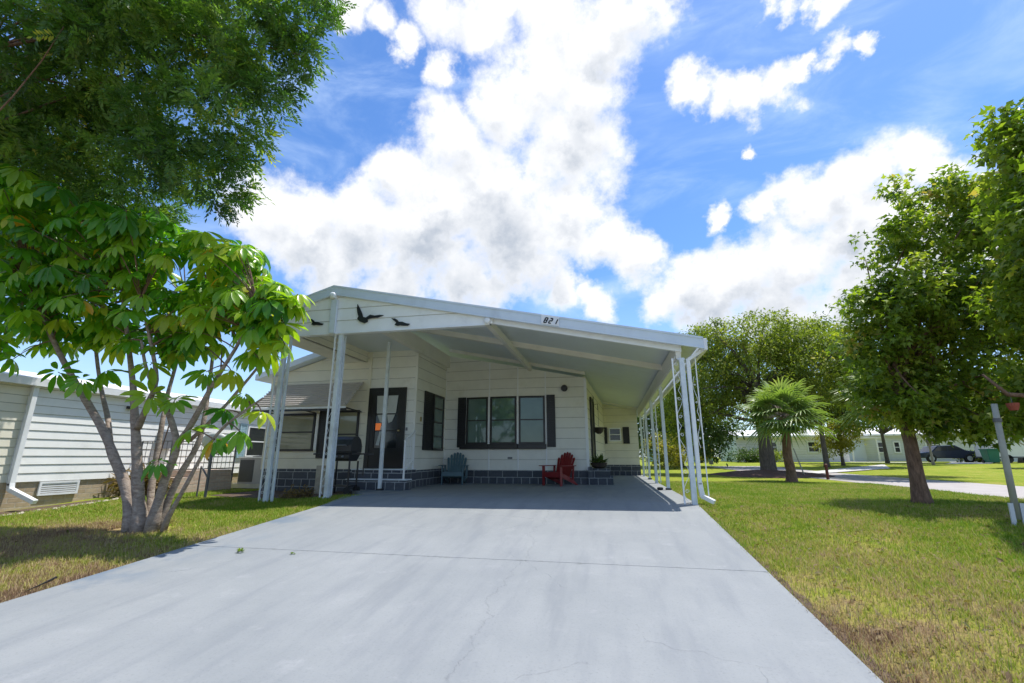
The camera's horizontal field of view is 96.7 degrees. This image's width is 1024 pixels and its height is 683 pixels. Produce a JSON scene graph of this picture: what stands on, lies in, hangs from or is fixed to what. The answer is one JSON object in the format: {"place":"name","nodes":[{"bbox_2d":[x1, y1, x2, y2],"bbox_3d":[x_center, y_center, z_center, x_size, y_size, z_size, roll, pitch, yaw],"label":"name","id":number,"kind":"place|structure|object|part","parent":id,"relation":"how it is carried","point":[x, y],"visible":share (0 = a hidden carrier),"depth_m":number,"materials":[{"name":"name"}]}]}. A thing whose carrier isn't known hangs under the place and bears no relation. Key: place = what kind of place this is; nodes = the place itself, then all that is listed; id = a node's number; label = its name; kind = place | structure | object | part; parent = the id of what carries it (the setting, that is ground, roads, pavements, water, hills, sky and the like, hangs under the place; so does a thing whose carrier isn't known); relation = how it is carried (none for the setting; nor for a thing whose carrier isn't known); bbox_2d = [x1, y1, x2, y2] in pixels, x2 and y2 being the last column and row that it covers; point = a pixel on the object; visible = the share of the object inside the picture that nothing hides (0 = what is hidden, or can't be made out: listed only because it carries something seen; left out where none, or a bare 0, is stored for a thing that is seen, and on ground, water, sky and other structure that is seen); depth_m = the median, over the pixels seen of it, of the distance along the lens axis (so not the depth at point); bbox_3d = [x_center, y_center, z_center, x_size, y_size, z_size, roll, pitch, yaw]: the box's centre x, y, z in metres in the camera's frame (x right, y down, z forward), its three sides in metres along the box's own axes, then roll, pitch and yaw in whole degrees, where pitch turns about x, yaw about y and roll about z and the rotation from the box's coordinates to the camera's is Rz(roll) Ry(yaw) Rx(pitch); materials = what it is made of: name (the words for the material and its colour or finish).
{"place":"outdoors","nodes":[
{"label":"outdoors","id":0,"kind":"place"},
{"bbox_2d":[0,488,362,602],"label":"grass","id":1,"kind":"structure","parent":0,"point":[40,537],"depth_m":6.26,"materials":[{"name":"green plant"}]},
{"bbox_2d":[27,576,56,590],"bbox_3d":[-4.313,2.220,4.180,0.024,0.042,0.339,3,-15,-13],"label":"rubber strip","id":2,"kind":"object","parent":1,"relation":"on","point":[51,579],"visible":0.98,"depth_m":4.22,"materials":[{"name":"black rubber"}]},
{"bbox_2d":[196,432,229,497],"bbox_3d":[-6.541,2.749,10.088,0.830,1.435,0.244,0,-14,-2],"label":"satellite dish","id":3,"kind":"object","parent":1,"relation":"on","point":[206,440],"visible":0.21,"depth_m":10.09,"materials":[{"name":"white metal"}]},
{"bbox_2d":[0,545,883,682],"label":"driveway","id":4,"kind":"structure","parent":0,"point":[199,614],"depth_m":3.23,"materials":[{"name":"paint"}]},
{"bbox_2d":[192,496,767,571],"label":"driveway","id":5,"kind":"structure","parent":0,"point":[669,534],"depth_m":5.87,"materials":[{"name":"paint"}]},
{"bbox_2d":[0,457,1023,682],"bbox_3d":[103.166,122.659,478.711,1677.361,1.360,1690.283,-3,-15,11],"label":"ground","id":6,"kind":"structure","parent":0,"point":[991,473],"depth_m":4.60,"materials":[{"name":"green plant"}]},
{"bbox_2d":[0,497,119,514],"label":"soil bed","id":7,"kind":"object","parent":6,"relation":"on","point":[32,509],"visible":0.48,"depth_m":8.88,"materials":[{"name":"brown soil"}]},
{"bbox_2d":[4,498,118,514],"bbox_3d":[-8.620,3.341,9.177,0.225,0.289,7.142,-3,-15,11],"label":"gravel edging","id":8,"kind":"object","parent":6,"relation":"on","point":[62,506],"visible":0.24,"depth_m":8.83,"materials":[{"name":"grey gravel"}]},
{"bbox_2d":[94,460,172,498],"bbox_3d":[-8.614,3.261,10.501,1.510,1.025,1.276,6,-15,-21],"label":"bush","id":9,"kind":"object","parent":6,"relation":"on","point":[116,487],"visible":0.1,"depth_m":10.30,"materials":[{"name":"green plant"}]},
{"bbox_2d":[0,368,267,511],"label":"neighbour house","id":10,"kind":"structure","parent":6,"relation":"on","point":[52,449],"depth_m":9.63,"materials":[{"name":"white plastic"}]},
{"bbox_2d":[244,425,265,456],"bbox_3d":[-8.238,3.266,14.815,0.045,0.980,1.080,-3,-15,11],"label":"window","id":11,"kind":"structure","parent":10,"relation":"in","point":[257,435],"depth_m":14.68,"materials":[{"name":"grey glass"}]},
{"bbox_2d":[0,163,314,533],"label":"umbrella tree","id":12,"kind":"object","parent":6,"relation":"on","point":[242,296],"visible":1,"depth_m":6.82,"materials":[{"name":"green plant"}]},
{"bbox_2d":[0,0,357,297],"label":"fine leaved tree","id":13,"kind":"object","parent":6,"relation":"on","point":[58,39],"visible":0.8,"depth_m":6.88,"materials":[{"name":"green plant"}]},
{"bbox_2d":[142,441,235,494],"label":"neighbour steps","id":14,"kind":"structure","parent":6,"relation":"on","point":[220,478],"depth_m":11.67,"materials":[{"name":"grey metal"}]},
{"bbox_2d":[231,455,261,487],"bbox_3d":[-7.475,3.898,13.690,1.250,0.920,1.100,-3,-15,11],"label":"air conditioner","id":15,"kind":"object","parent":6,"relation":"on","point":[249,474],"visible":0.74,"depth_m":13.26,"materials":[{"name":"metal"}]},
{"bbox_2d":[212,490,354,498],"bbox_3d":[-5.189,3.628,10.921,4.150,0.093,2.450,-3,-15,11],"label":"soil bed","id":16,"kind":"object","parent":6,"relation":"on","point":[252,494],"visible":0.35,"depth_m":10.97,"materials":[{"name":"brown soil"}]},
{"bbox_2d":[279,484,314,498],"bbox_3d":[-4.634,3.316,9.769,0.806,0.536,0.717,-3,-15,11],"label":"bush","id":17,"kind":"object","parent":16,"relation":"on","point":[306,493],"visible":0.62,"depth_m":9.72,"materials":[{"name":"green plant"}]},
{"bbox_2d":[314,465,325,493],"bbox_3d":[-4.363,3.157,10.404,0.260,0.620,0.080,-3,-15,11],"label":"wooden board","id":18,"kind":"object","parent":16,"relation":"on","point":[317,478],"visible":0.46,"depth_m":10.37,"materials":[{"name":"grey wood"}]},
{"bbox_2d":[313,436,373,494],"bbox_3d":[-3.909,2.831,10.457,1.300,1.283,0.570,-3,-15,11],"label":"gas grill","id":19,"kind":"object","parent":16,"relation":"on","point":[349,448],"visible":0.77,"depth_m":10.38,"materials":[{"name":"black metal"}]},
{"bbox_2d":[251,350,640,490],"bbox_3d":[-0.625,3.316,17.553,10.990,4.110,13.750,-3,-15,11],"label":"mobile home","id":20,"kind":"object","parent":6,"relation":"on","point":[495,423],"visible":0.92,"depth_m":13.19,"materials":[{"name":"beige"}]},
{"bbox_2d":[275,413,316,450],"bbox_3d":[-5.951,2.497,12.518,1.140,1.020,0.045,-3,-15,11],"label":"window","id":21,"kind":"structure","parent":20,"relation":"in","point":[298,430],"depth_m":12.51,"materials":[{"name":"grey glass"}]},
{"bbox_2d":[337,410,359,436],"bbox_3d":[-4.428,2.486,12.193,0.650,1.280,0.045,-3,-15,11],"label":"window","id":22,"kind":"structure","parent":20,"relation":"in","point":[348,425],"depth_m":12.27,"materials":[{"name":"glass"}]},
{"bbox_2d":[364,387,406,467],"bbox_3d":[-3.341,2.261,11.995,1.080,2.100,0.086,-3,-15,11],"label":"front door","id":23,"kind":"structure","parent":20,"relation":"in","point":[397,396],"depth_m":12.01,"materials":[{"name":"black paint"}]},
{"bbox_2d":[432,394,444,450],"bbox_3d":[-2.182,2.412,13.506,0.045,1.610,0.860,-3,-15,11],"label":"window","id":24,"kind":"structure","parent":20,"relation":"in","point":[439,401],"depth_m":13.50,"materials":[{"name":"clear glass"}]},
{"bbox_2d":[466,397,487,443],"bbox_3d":[-1.064,2.403,13.836,0.690,1.410,0.045,-4,-15,15],"label":"window","id":25,"kind":"structure","parent":20,"relation":"in","point":[477,407],"depth_m":13.84,"materials":[{"name":"glass"}]},
{"bbox_2d":[490,396,516,443],"bbox_3d":[-0.263,2.352,13.633,0.819,1.410,0.045,-3,-15,13],"label":"window","id":26,"kind":"structure","parent":20,"relation":"in","point":[503,409],"depth_m":13.64,"materials":[{"name":"clear glass"}]},
{"bbox_2d":[519,396,544,443],"bbox_3d":[0.586,2.312,13.476,0.782,1.410,0.045,-2,-14,7],"label":"window","id":27,"kind":"structure","parent":20,"relation":"in","point":[531,408],"depth_m":13.48,"materials":[{"name":"clear glass"}]},
{"bbox_2d":[561,385,567,391],"bbox_3d":[1.557,1.395,13.502,0.200,0.200,0.170,-3,-15,11],"label":"wall spotlight","id":28,"kind":"object","parent":20,"relation":"attached to","point":[564,388],"depth_m":13.45,"materials":[{"name":"black metal"}]},
{"bbox_2d":[589,397,595,462],"bbox_3d":[2.604,2.861,14.623,0.045,2.050,1.000,-4,-15,15],"label":"side door","id":29,"kind":"structure","parent":20,"relation":"in","point":[592,418],"depth_m":14.66,"materials":[{"name":"black paint"}]},
{"bbox_2d":[593,398,603,433],"bbox_3d":[2.905,2.476,15.341,0.340,1.250,0.340,-3,-15,11],"label":"hanging planter","id":30,"kind":"object","parent":20,"relation":"attached to","point":[598,430],"visible":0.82,"depth_m":15.11,"materials":[{"name":"black metal"}]},
{"bbox_2d":[609,428,621,440],"bbox_3d":[4.436,4.009,19.593,0.520,0.570,0.045,-3,-15,11],"label":"window","id":31,"kind":"structure","parent":20,"relation":"in","point":[614,433],"depth_m":19.60,"materials":[{"name":"grey glass"}]},
{"bbox_2d":[258,285,715,504],"bbox_3d":[0.594,2.744,16.276,9.120,4.570,15.950,-3,-15,11],"label":"carport","id":32,"kind":"object","parent":6,"relation":"on","point":[642,371],"visible":0.95,"depth_m":9.81,"materials":[{"name":"white metal"}]},
{"bbox_2d":[309,319,322,324],"bbox_3d":[-4.232,-0.418,9.857,0.384,0.162,0.050,-3,-15,11],"label":"metal gull","id":33,"kind":"object","parent":32,"relation":"attached to","point":[314,322],"visible":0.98,"depth_m":9.83,"materials":[{"name":"black paint"}]},
{"bbox_2d":[357,304,383,322],"bbox_3d":[-2.994,-0.600,9.637,0.640,0.438,0.050,-3,-15,11],"label":"metal gull","id":34,"kind":"object","parent":32,"relation":"attached to","point":[361,318],"visible":1,"depth_m":9.61,"materials":[{"name":"black paint"}]},
{"bbox_2d":[391,318,409,325],"bbox_3d":[-2.305,-0.401,9.438,0.430,0.182,0.050,-3,-15,11],"label":"metal gull","id":35,"kind":"object","parent":32,"relation":"attached to","point":[397,323],"visible":1,"depth_m":9.41,"materials":[{"name":"black paint"}]},
{"bbox_2d":[640,431,687,468],"bbox_3d":[9.479,6.866,28.262,3.054,2.584,2.613,-3,-15,11],"label":"bush","id":36,"kind":"object","parent":6,"relation":"on","point":[670,452],"visible":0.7,"depth_m":28.04,"materials":[{"name":"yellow plant"}]},
{"bbox_2d":[637,333,749,466],"bbox_3d":[11.411,4.045,32.352,10.039,9.616,5.678,-3,-15,11],"label":"dense tree","id":37,"kind":"object","parent":6,"relation":"on","point":[720,433],"visible":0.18,"depth_m":30.54,"materials":[{"name":"green plant"}]},
{"bbox_2d":[693,442,715,462],"bbox_3d":[15.902,9.478,38.504,2.784,2.095,2.372,-3,-15,11],"label":"bush","id":38,"kind":"object","parent":6,"relation":"on","point":[707,458],"visible":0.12,"depth_m":38.12,"materials":[{"name":"green plant"}]},
{"bbox_2d":[729,447,758,462],"bbox_3d":[19.749,9.708,38.615,2.917,1.566,2.624,-3,-15,11],"label":"bush","id":39,"kind":"object","parent":6,"relation":"on","point":[748,456],"visible":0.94,"depth_m":38.20,"materials":[{"name":"green plant"}]},
{"bbox_2d":[639,419,877,459],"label":"distant trees","id":40,"kind":"object","parent":6,"relation":"on","point":[735,428],"depth_m":72.50,"materials":[{"name":"green plant"}]},
{"bbox_2d":[749,448,783,461],"bbox_3d":[22.174,9.972,39.767,3.304,1.825,3.031,-3,-15,11],"label":"hedge","id":41,"kind":"object","parent":6,"relation":"on","point":[778,457],"visible":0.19,"depth_m":39.20,"materials":[{"name":"green plant"}]},
{"bbox_2d":[705,470,834,477],"bbox_3d":[11.099,5.732,19.927,4.989,0.253,5.012,-13,-19,41],"label":"mulch bed","id":42,"kind":"object","parent":6,"relation":"on","point":[764,473],"visible":0.84,"depth_m":18.77,"materials":[{"name":"brown soil"}]},
{"bbox_2d":[793,448,804,474],"bbox_3d":[11.796,4.976,18.688,0.327,1.162,0.048,-3,-15,11],"label":"wooden stake","id":43,"kind":"object","parent":42,"relation":"on","point":[798,461],"visible":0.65,"depth_m":18.69,"materials":[{"name":"grey wood"}]},
{"bbox_2d":[653,307,948,469],"bbox_3d":[13.144,2.189,20.790,13.454,7.766,5.824,-3,-15,11],"label":"oak tree","id":44,"kind":"object","parent":42,"relation":"on","point":[772,346],"visible":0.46,"depth_m":20.52,"materials":[{"name":"green plant"}]},
{"bbox_2d":[730,377,841,481],"bbox_3d":[9.080,2.952,15.251,3.097,3.461,3.336,-3,-15,11],"label":"fan palm","id":45,"kind":"object","parent":6,"relation":"on","point":[783,403],"visible":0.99,"depth_m":14.89,"materials":[{"name":"green plant"}]},
{"bbox_2d":[720,429,851,461],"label":"white house","id":46,"kind":"structure","parent":6,"relation":"on","point":[807,453],"depth_m":40.63,"materials":[{"name":"white paint"}]},
{"bbox_2d":[772,441,777,451],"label":"window","id":47,"kind":"structure","parent":46,"relation":"in","point":[775,447],"depth_m":40.95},
{"bbox_2d":[806,441,819,452],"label":"window","id":48,"kind":"structure","parent":46,"relation":"in","point":[809,446],"depth_m":40.33,"materials":[{"name":"glass"}]},
{"bbox_2d":[705,511,899,682],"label":"soil edge","id":49,"kind":"object","parent":6,"relation":"on","point":[845,637],"visible":0.34,"depth_m":3.23,"materials":[{"name":"brown soil"}]},
{"bbox_2d":[730,316,899,466],"bbox_3d":[20.050,3.068,29.660,11.732,10.112,5.596,-3,-15,11],"label":"dense tree","id":50,"kind":"object","parent":6,"relation":"on","point":[835,411],"visible":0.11,"depth_m":28.84,"materials":[{"name":"green plant"}]},
{"bbox_2d":[824,464,829,478],"bbox_3d":[11.373,4.698,16.434,0.110,0.540,0.105,-3,-15,11],"label":"marker post","id":51,"kind":"object","parent":6,"relation":"on","point":[826,470],"visible":0.98,"depth_m":16.40,"materials":[{"name":"wood"}]},
{"bbox_2d":[811,420,866,465],"bbox_3d":[22.344,6.578,30.851,3.705,3.749,2.633,-3,-15,11],"label":"yellow tree","id":52,"kind":"object","parent":6,"relation":"on","point":[843,442],"visible":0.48,"depth_m":30.56,"materials":[{"name":"green plant"}]},
{"bbox_2d":[828,366,966,434],"bbox_3d":[14.405,2.663,16.772,4.671,4.771,4.292,-3,-15,11],"label":"tree","id":53,"kind":"object","parent":6,"relation":"on","point":[848,414],"visible":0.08,"depth_m":17.47,"materials":[{"name":"green plant"}]},
{"bbox_2d":[817,375,995,462],"bbox_3d":[29.207,5.336,34.366,15.094,7.665,5.839,-3,-15,11],"label":"dense tree","id":54,"kind":"object","parent":6,"relation":"on","point":[886,456],"depth_m":34.13,"materials":[{"name":"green plant"}]},
{"bbox_2d":[892,420,934,464],"bbox_3d":[27.687,6.063,30.353,4.162,4.379,2.461,0,-14,-1],"label":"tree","id":55,"kind":"object","parent":6,"relation":"on","point":[931,456],"visible":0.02,"depth_m":30.12,"materials":[{"name":"green plant"}]},
{"bbox_2d":[824,162,1023,504],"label":"broadleaf tree","id":56,"kind":"object","parent":6,"relation":"on","point":[918,395],"visible":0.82,"depth_m":8.14,"materials":[{"name":"green plant"}]},
{"bbox_2d":[953,449,1001,462],"bbox_3d":[37.631,9.358,36.804,3.194,1.306,2.834,-3,-15,11],"label":"bush","id":57,"kind":"object","parent":6,"relation":"on","point":[977,460],"visible":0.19,"depth_m":36.56,"materials":[{"name":"green plant"}]},
{"bbox_2d":[961,97,1023,446],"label":"overhanging tree","id":58,"kind":"object","parent":6,"relation":"on","point":[1003,149],"visible":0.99,"depth_m":6.72,"materials":[{"name":"green plant"}]},
{"bbox_2d":[1005,392,1019,410],"bbox_3d":[7.019,0.836,6.392,0.140,0.260,0.136,-3,-15,11],"label":"hanging pot","id":59,"kind":"object","parent":58,"relation":"hanging from","point":[1012,406],"visible":1,"depth_m":6.34,"materials":[{"name":"ceramic"}]},
{"bbox_2d":[973,438,1023,462],"bbox_3d":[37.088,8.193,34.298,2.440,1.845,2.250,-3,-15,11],"label":"house","id":60,"kind":"structure","parent":6,"relation":"on","point":[1017,451],"depth_m":33.30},
{"bbox_2d":[991,404,1023,524],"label":"leaning pole","id":61,"kind":"object","parent":6,"relation":"on","point":[1016,509],"visible":0.95,"depth_m":6.08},
{"bbox_2d":[994,364,1023,462],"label":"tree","id":62,"kind":"object","parent":6,"relation":"on","point":[1020,460],"depth_m":35.39,"materials":[{"name":"green plant"}]},
{"bbox_2d":[0,0,1023,456],"label":"sky","id":63,"kind":"structure","parent":0,"point":[662,165],"materials":[{"name":"blue"}]},
{"bbox_2d":[351,483,691,502],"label":"driveway","id":64,"kind":"structure","parent":0,"point":[631,493],"depth_m":9.92,"materials":[{"name":"paint"}]},
{"bbox_2d":[345,430,416,491],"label":"front steps","id":65,"kind":"structure","parent":64,"relation":"on","point":[403,478],"depth_m":10.97,"materials":[{"name":"stone"}]},
{"bbox_2d":[438,452,468,484],"bbox_3d":[-1.653,3.663,13.193,0.799,0.891,0.902,-1,-14,4],"label":"adirondack chair","id":66,"kind":"object","parent":64,"relation":"on","point":[456,469],"visible":1,"depth_m":13.34,"materials":[{"name":"blue wood"}]},
{"bbox_2d":[539,452,577,485],"bbox_3d":[1.332,3.506,12.575,0.799,0.891,0.902,-12,-19,40],"label":"adirondack chair","id":67,"kind":"object","parent":64,"relation":"on","point":[565,467],"visible":1,"depth_m":12.56,"materials":[{"name":"red wood"}]},
{"bbox_2d":[613,475,661,484],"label":"driveway","id":68,"kind":"structure","parent":0,"point":[629,480],"depth_m":14.98,"materials":[{"name":"paint"}]},
{"bbox_2d":[588,467,613,484],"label":"side steps","id":69,"kind":"structure","parent":68,"relation":"on","point":[599,476],"depth_m":12.71,"materials":[{"name":"stone"}]},
{"bbox_2d":[589,453,606,467],"bbox_3d":[2.560,3.478,13.310,0.563,0.448,0.587,-9,-17,31],"label":"potted plant","id":70,"kind":"object","parent":69,"relation":"on","point":[597,461],"visible":0.99,"depth_m":13.17,"materials":[{"name":"green plant"}]},
{"bbox_2d":[649,433,713,461],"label":"teal house","id":71,"kind":"structure","parent":0,"point":[672,450],"depth_m":42.79,"materials":[{"name":"teal"}]},
{"bbox_2d":[809,464,888,472],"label":"driveway","id":72,"kind":"structure","parent":0,"point":[881,466],"depth_m":25.97,"materials":[{"name":"concrete"}]},
{"bbox_2d":[708,466,1023,498],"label":"road","id":73,"kind":"structure","parent":0,"point":[983,489],"depth_m":13.78,"materials":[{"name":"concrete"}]},
{"bbox_2d":[847,428,1017,461],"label":"grey house","id":74,"kind":"structure","parent":0,"point":[871,450],"depth_m":44.24,"materials":[{"name":"paint"}]},
{"bbox_2d":[878,441,883,452],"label":"window","id":75,"kind":"structure","parent":74,"relation":"in","point":[880,446],"depth_m":44.40,"materials":[{"name":"grey glass"}]},
{"bbox_2d":[892,441,901,452],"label":"window","id":76,"kind":"structure","parent":74,"relation":"in","point":[896,444],"depth_m":44.12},
{"bbox_2d":[924,438,940,445],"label":"window","id":77,"kind":"structure","parent":74,"relation":"in","point":[925,438],"depth_m":43.58,"materials":[{"name":"white"}]},
{"bbox_2d":[948,462,989,463],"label":"pavement","id":78,"kind":"structure","parent":0,"point":[968,463],"depth_m":31.39,"materials":[{"name":"concrete"}]},
{"bbox_2d":[920,445,980,461],"bbox_3d":[35.316,9.208,37.300,4.260,1.355,1.750,-3,-15,11],"label":"parked car","id":79,"kind":"object","parent":78,"relation":"on","point":[948,451],"visible":0.69,"depth_m":36.58,"materials":[{"name":"paint"}]},
{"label":"side window","id":80,"kind":"part","parent":79,"relation":"part of","materials":[{"name":"black glass"}]},
{"bbox_2d":[978,449,999,462],"bbox_3d":[34.359,8.220,32.666,0.820,1.000,0.850,-3,-15,11],"label":"wheelie bin","id":81,"kind":"object","parent":78,"relation":"on","point":[991,455],"visible":0.87,"depth_m":32.41,"materials":[{"name":"green plastic"}]}
]}

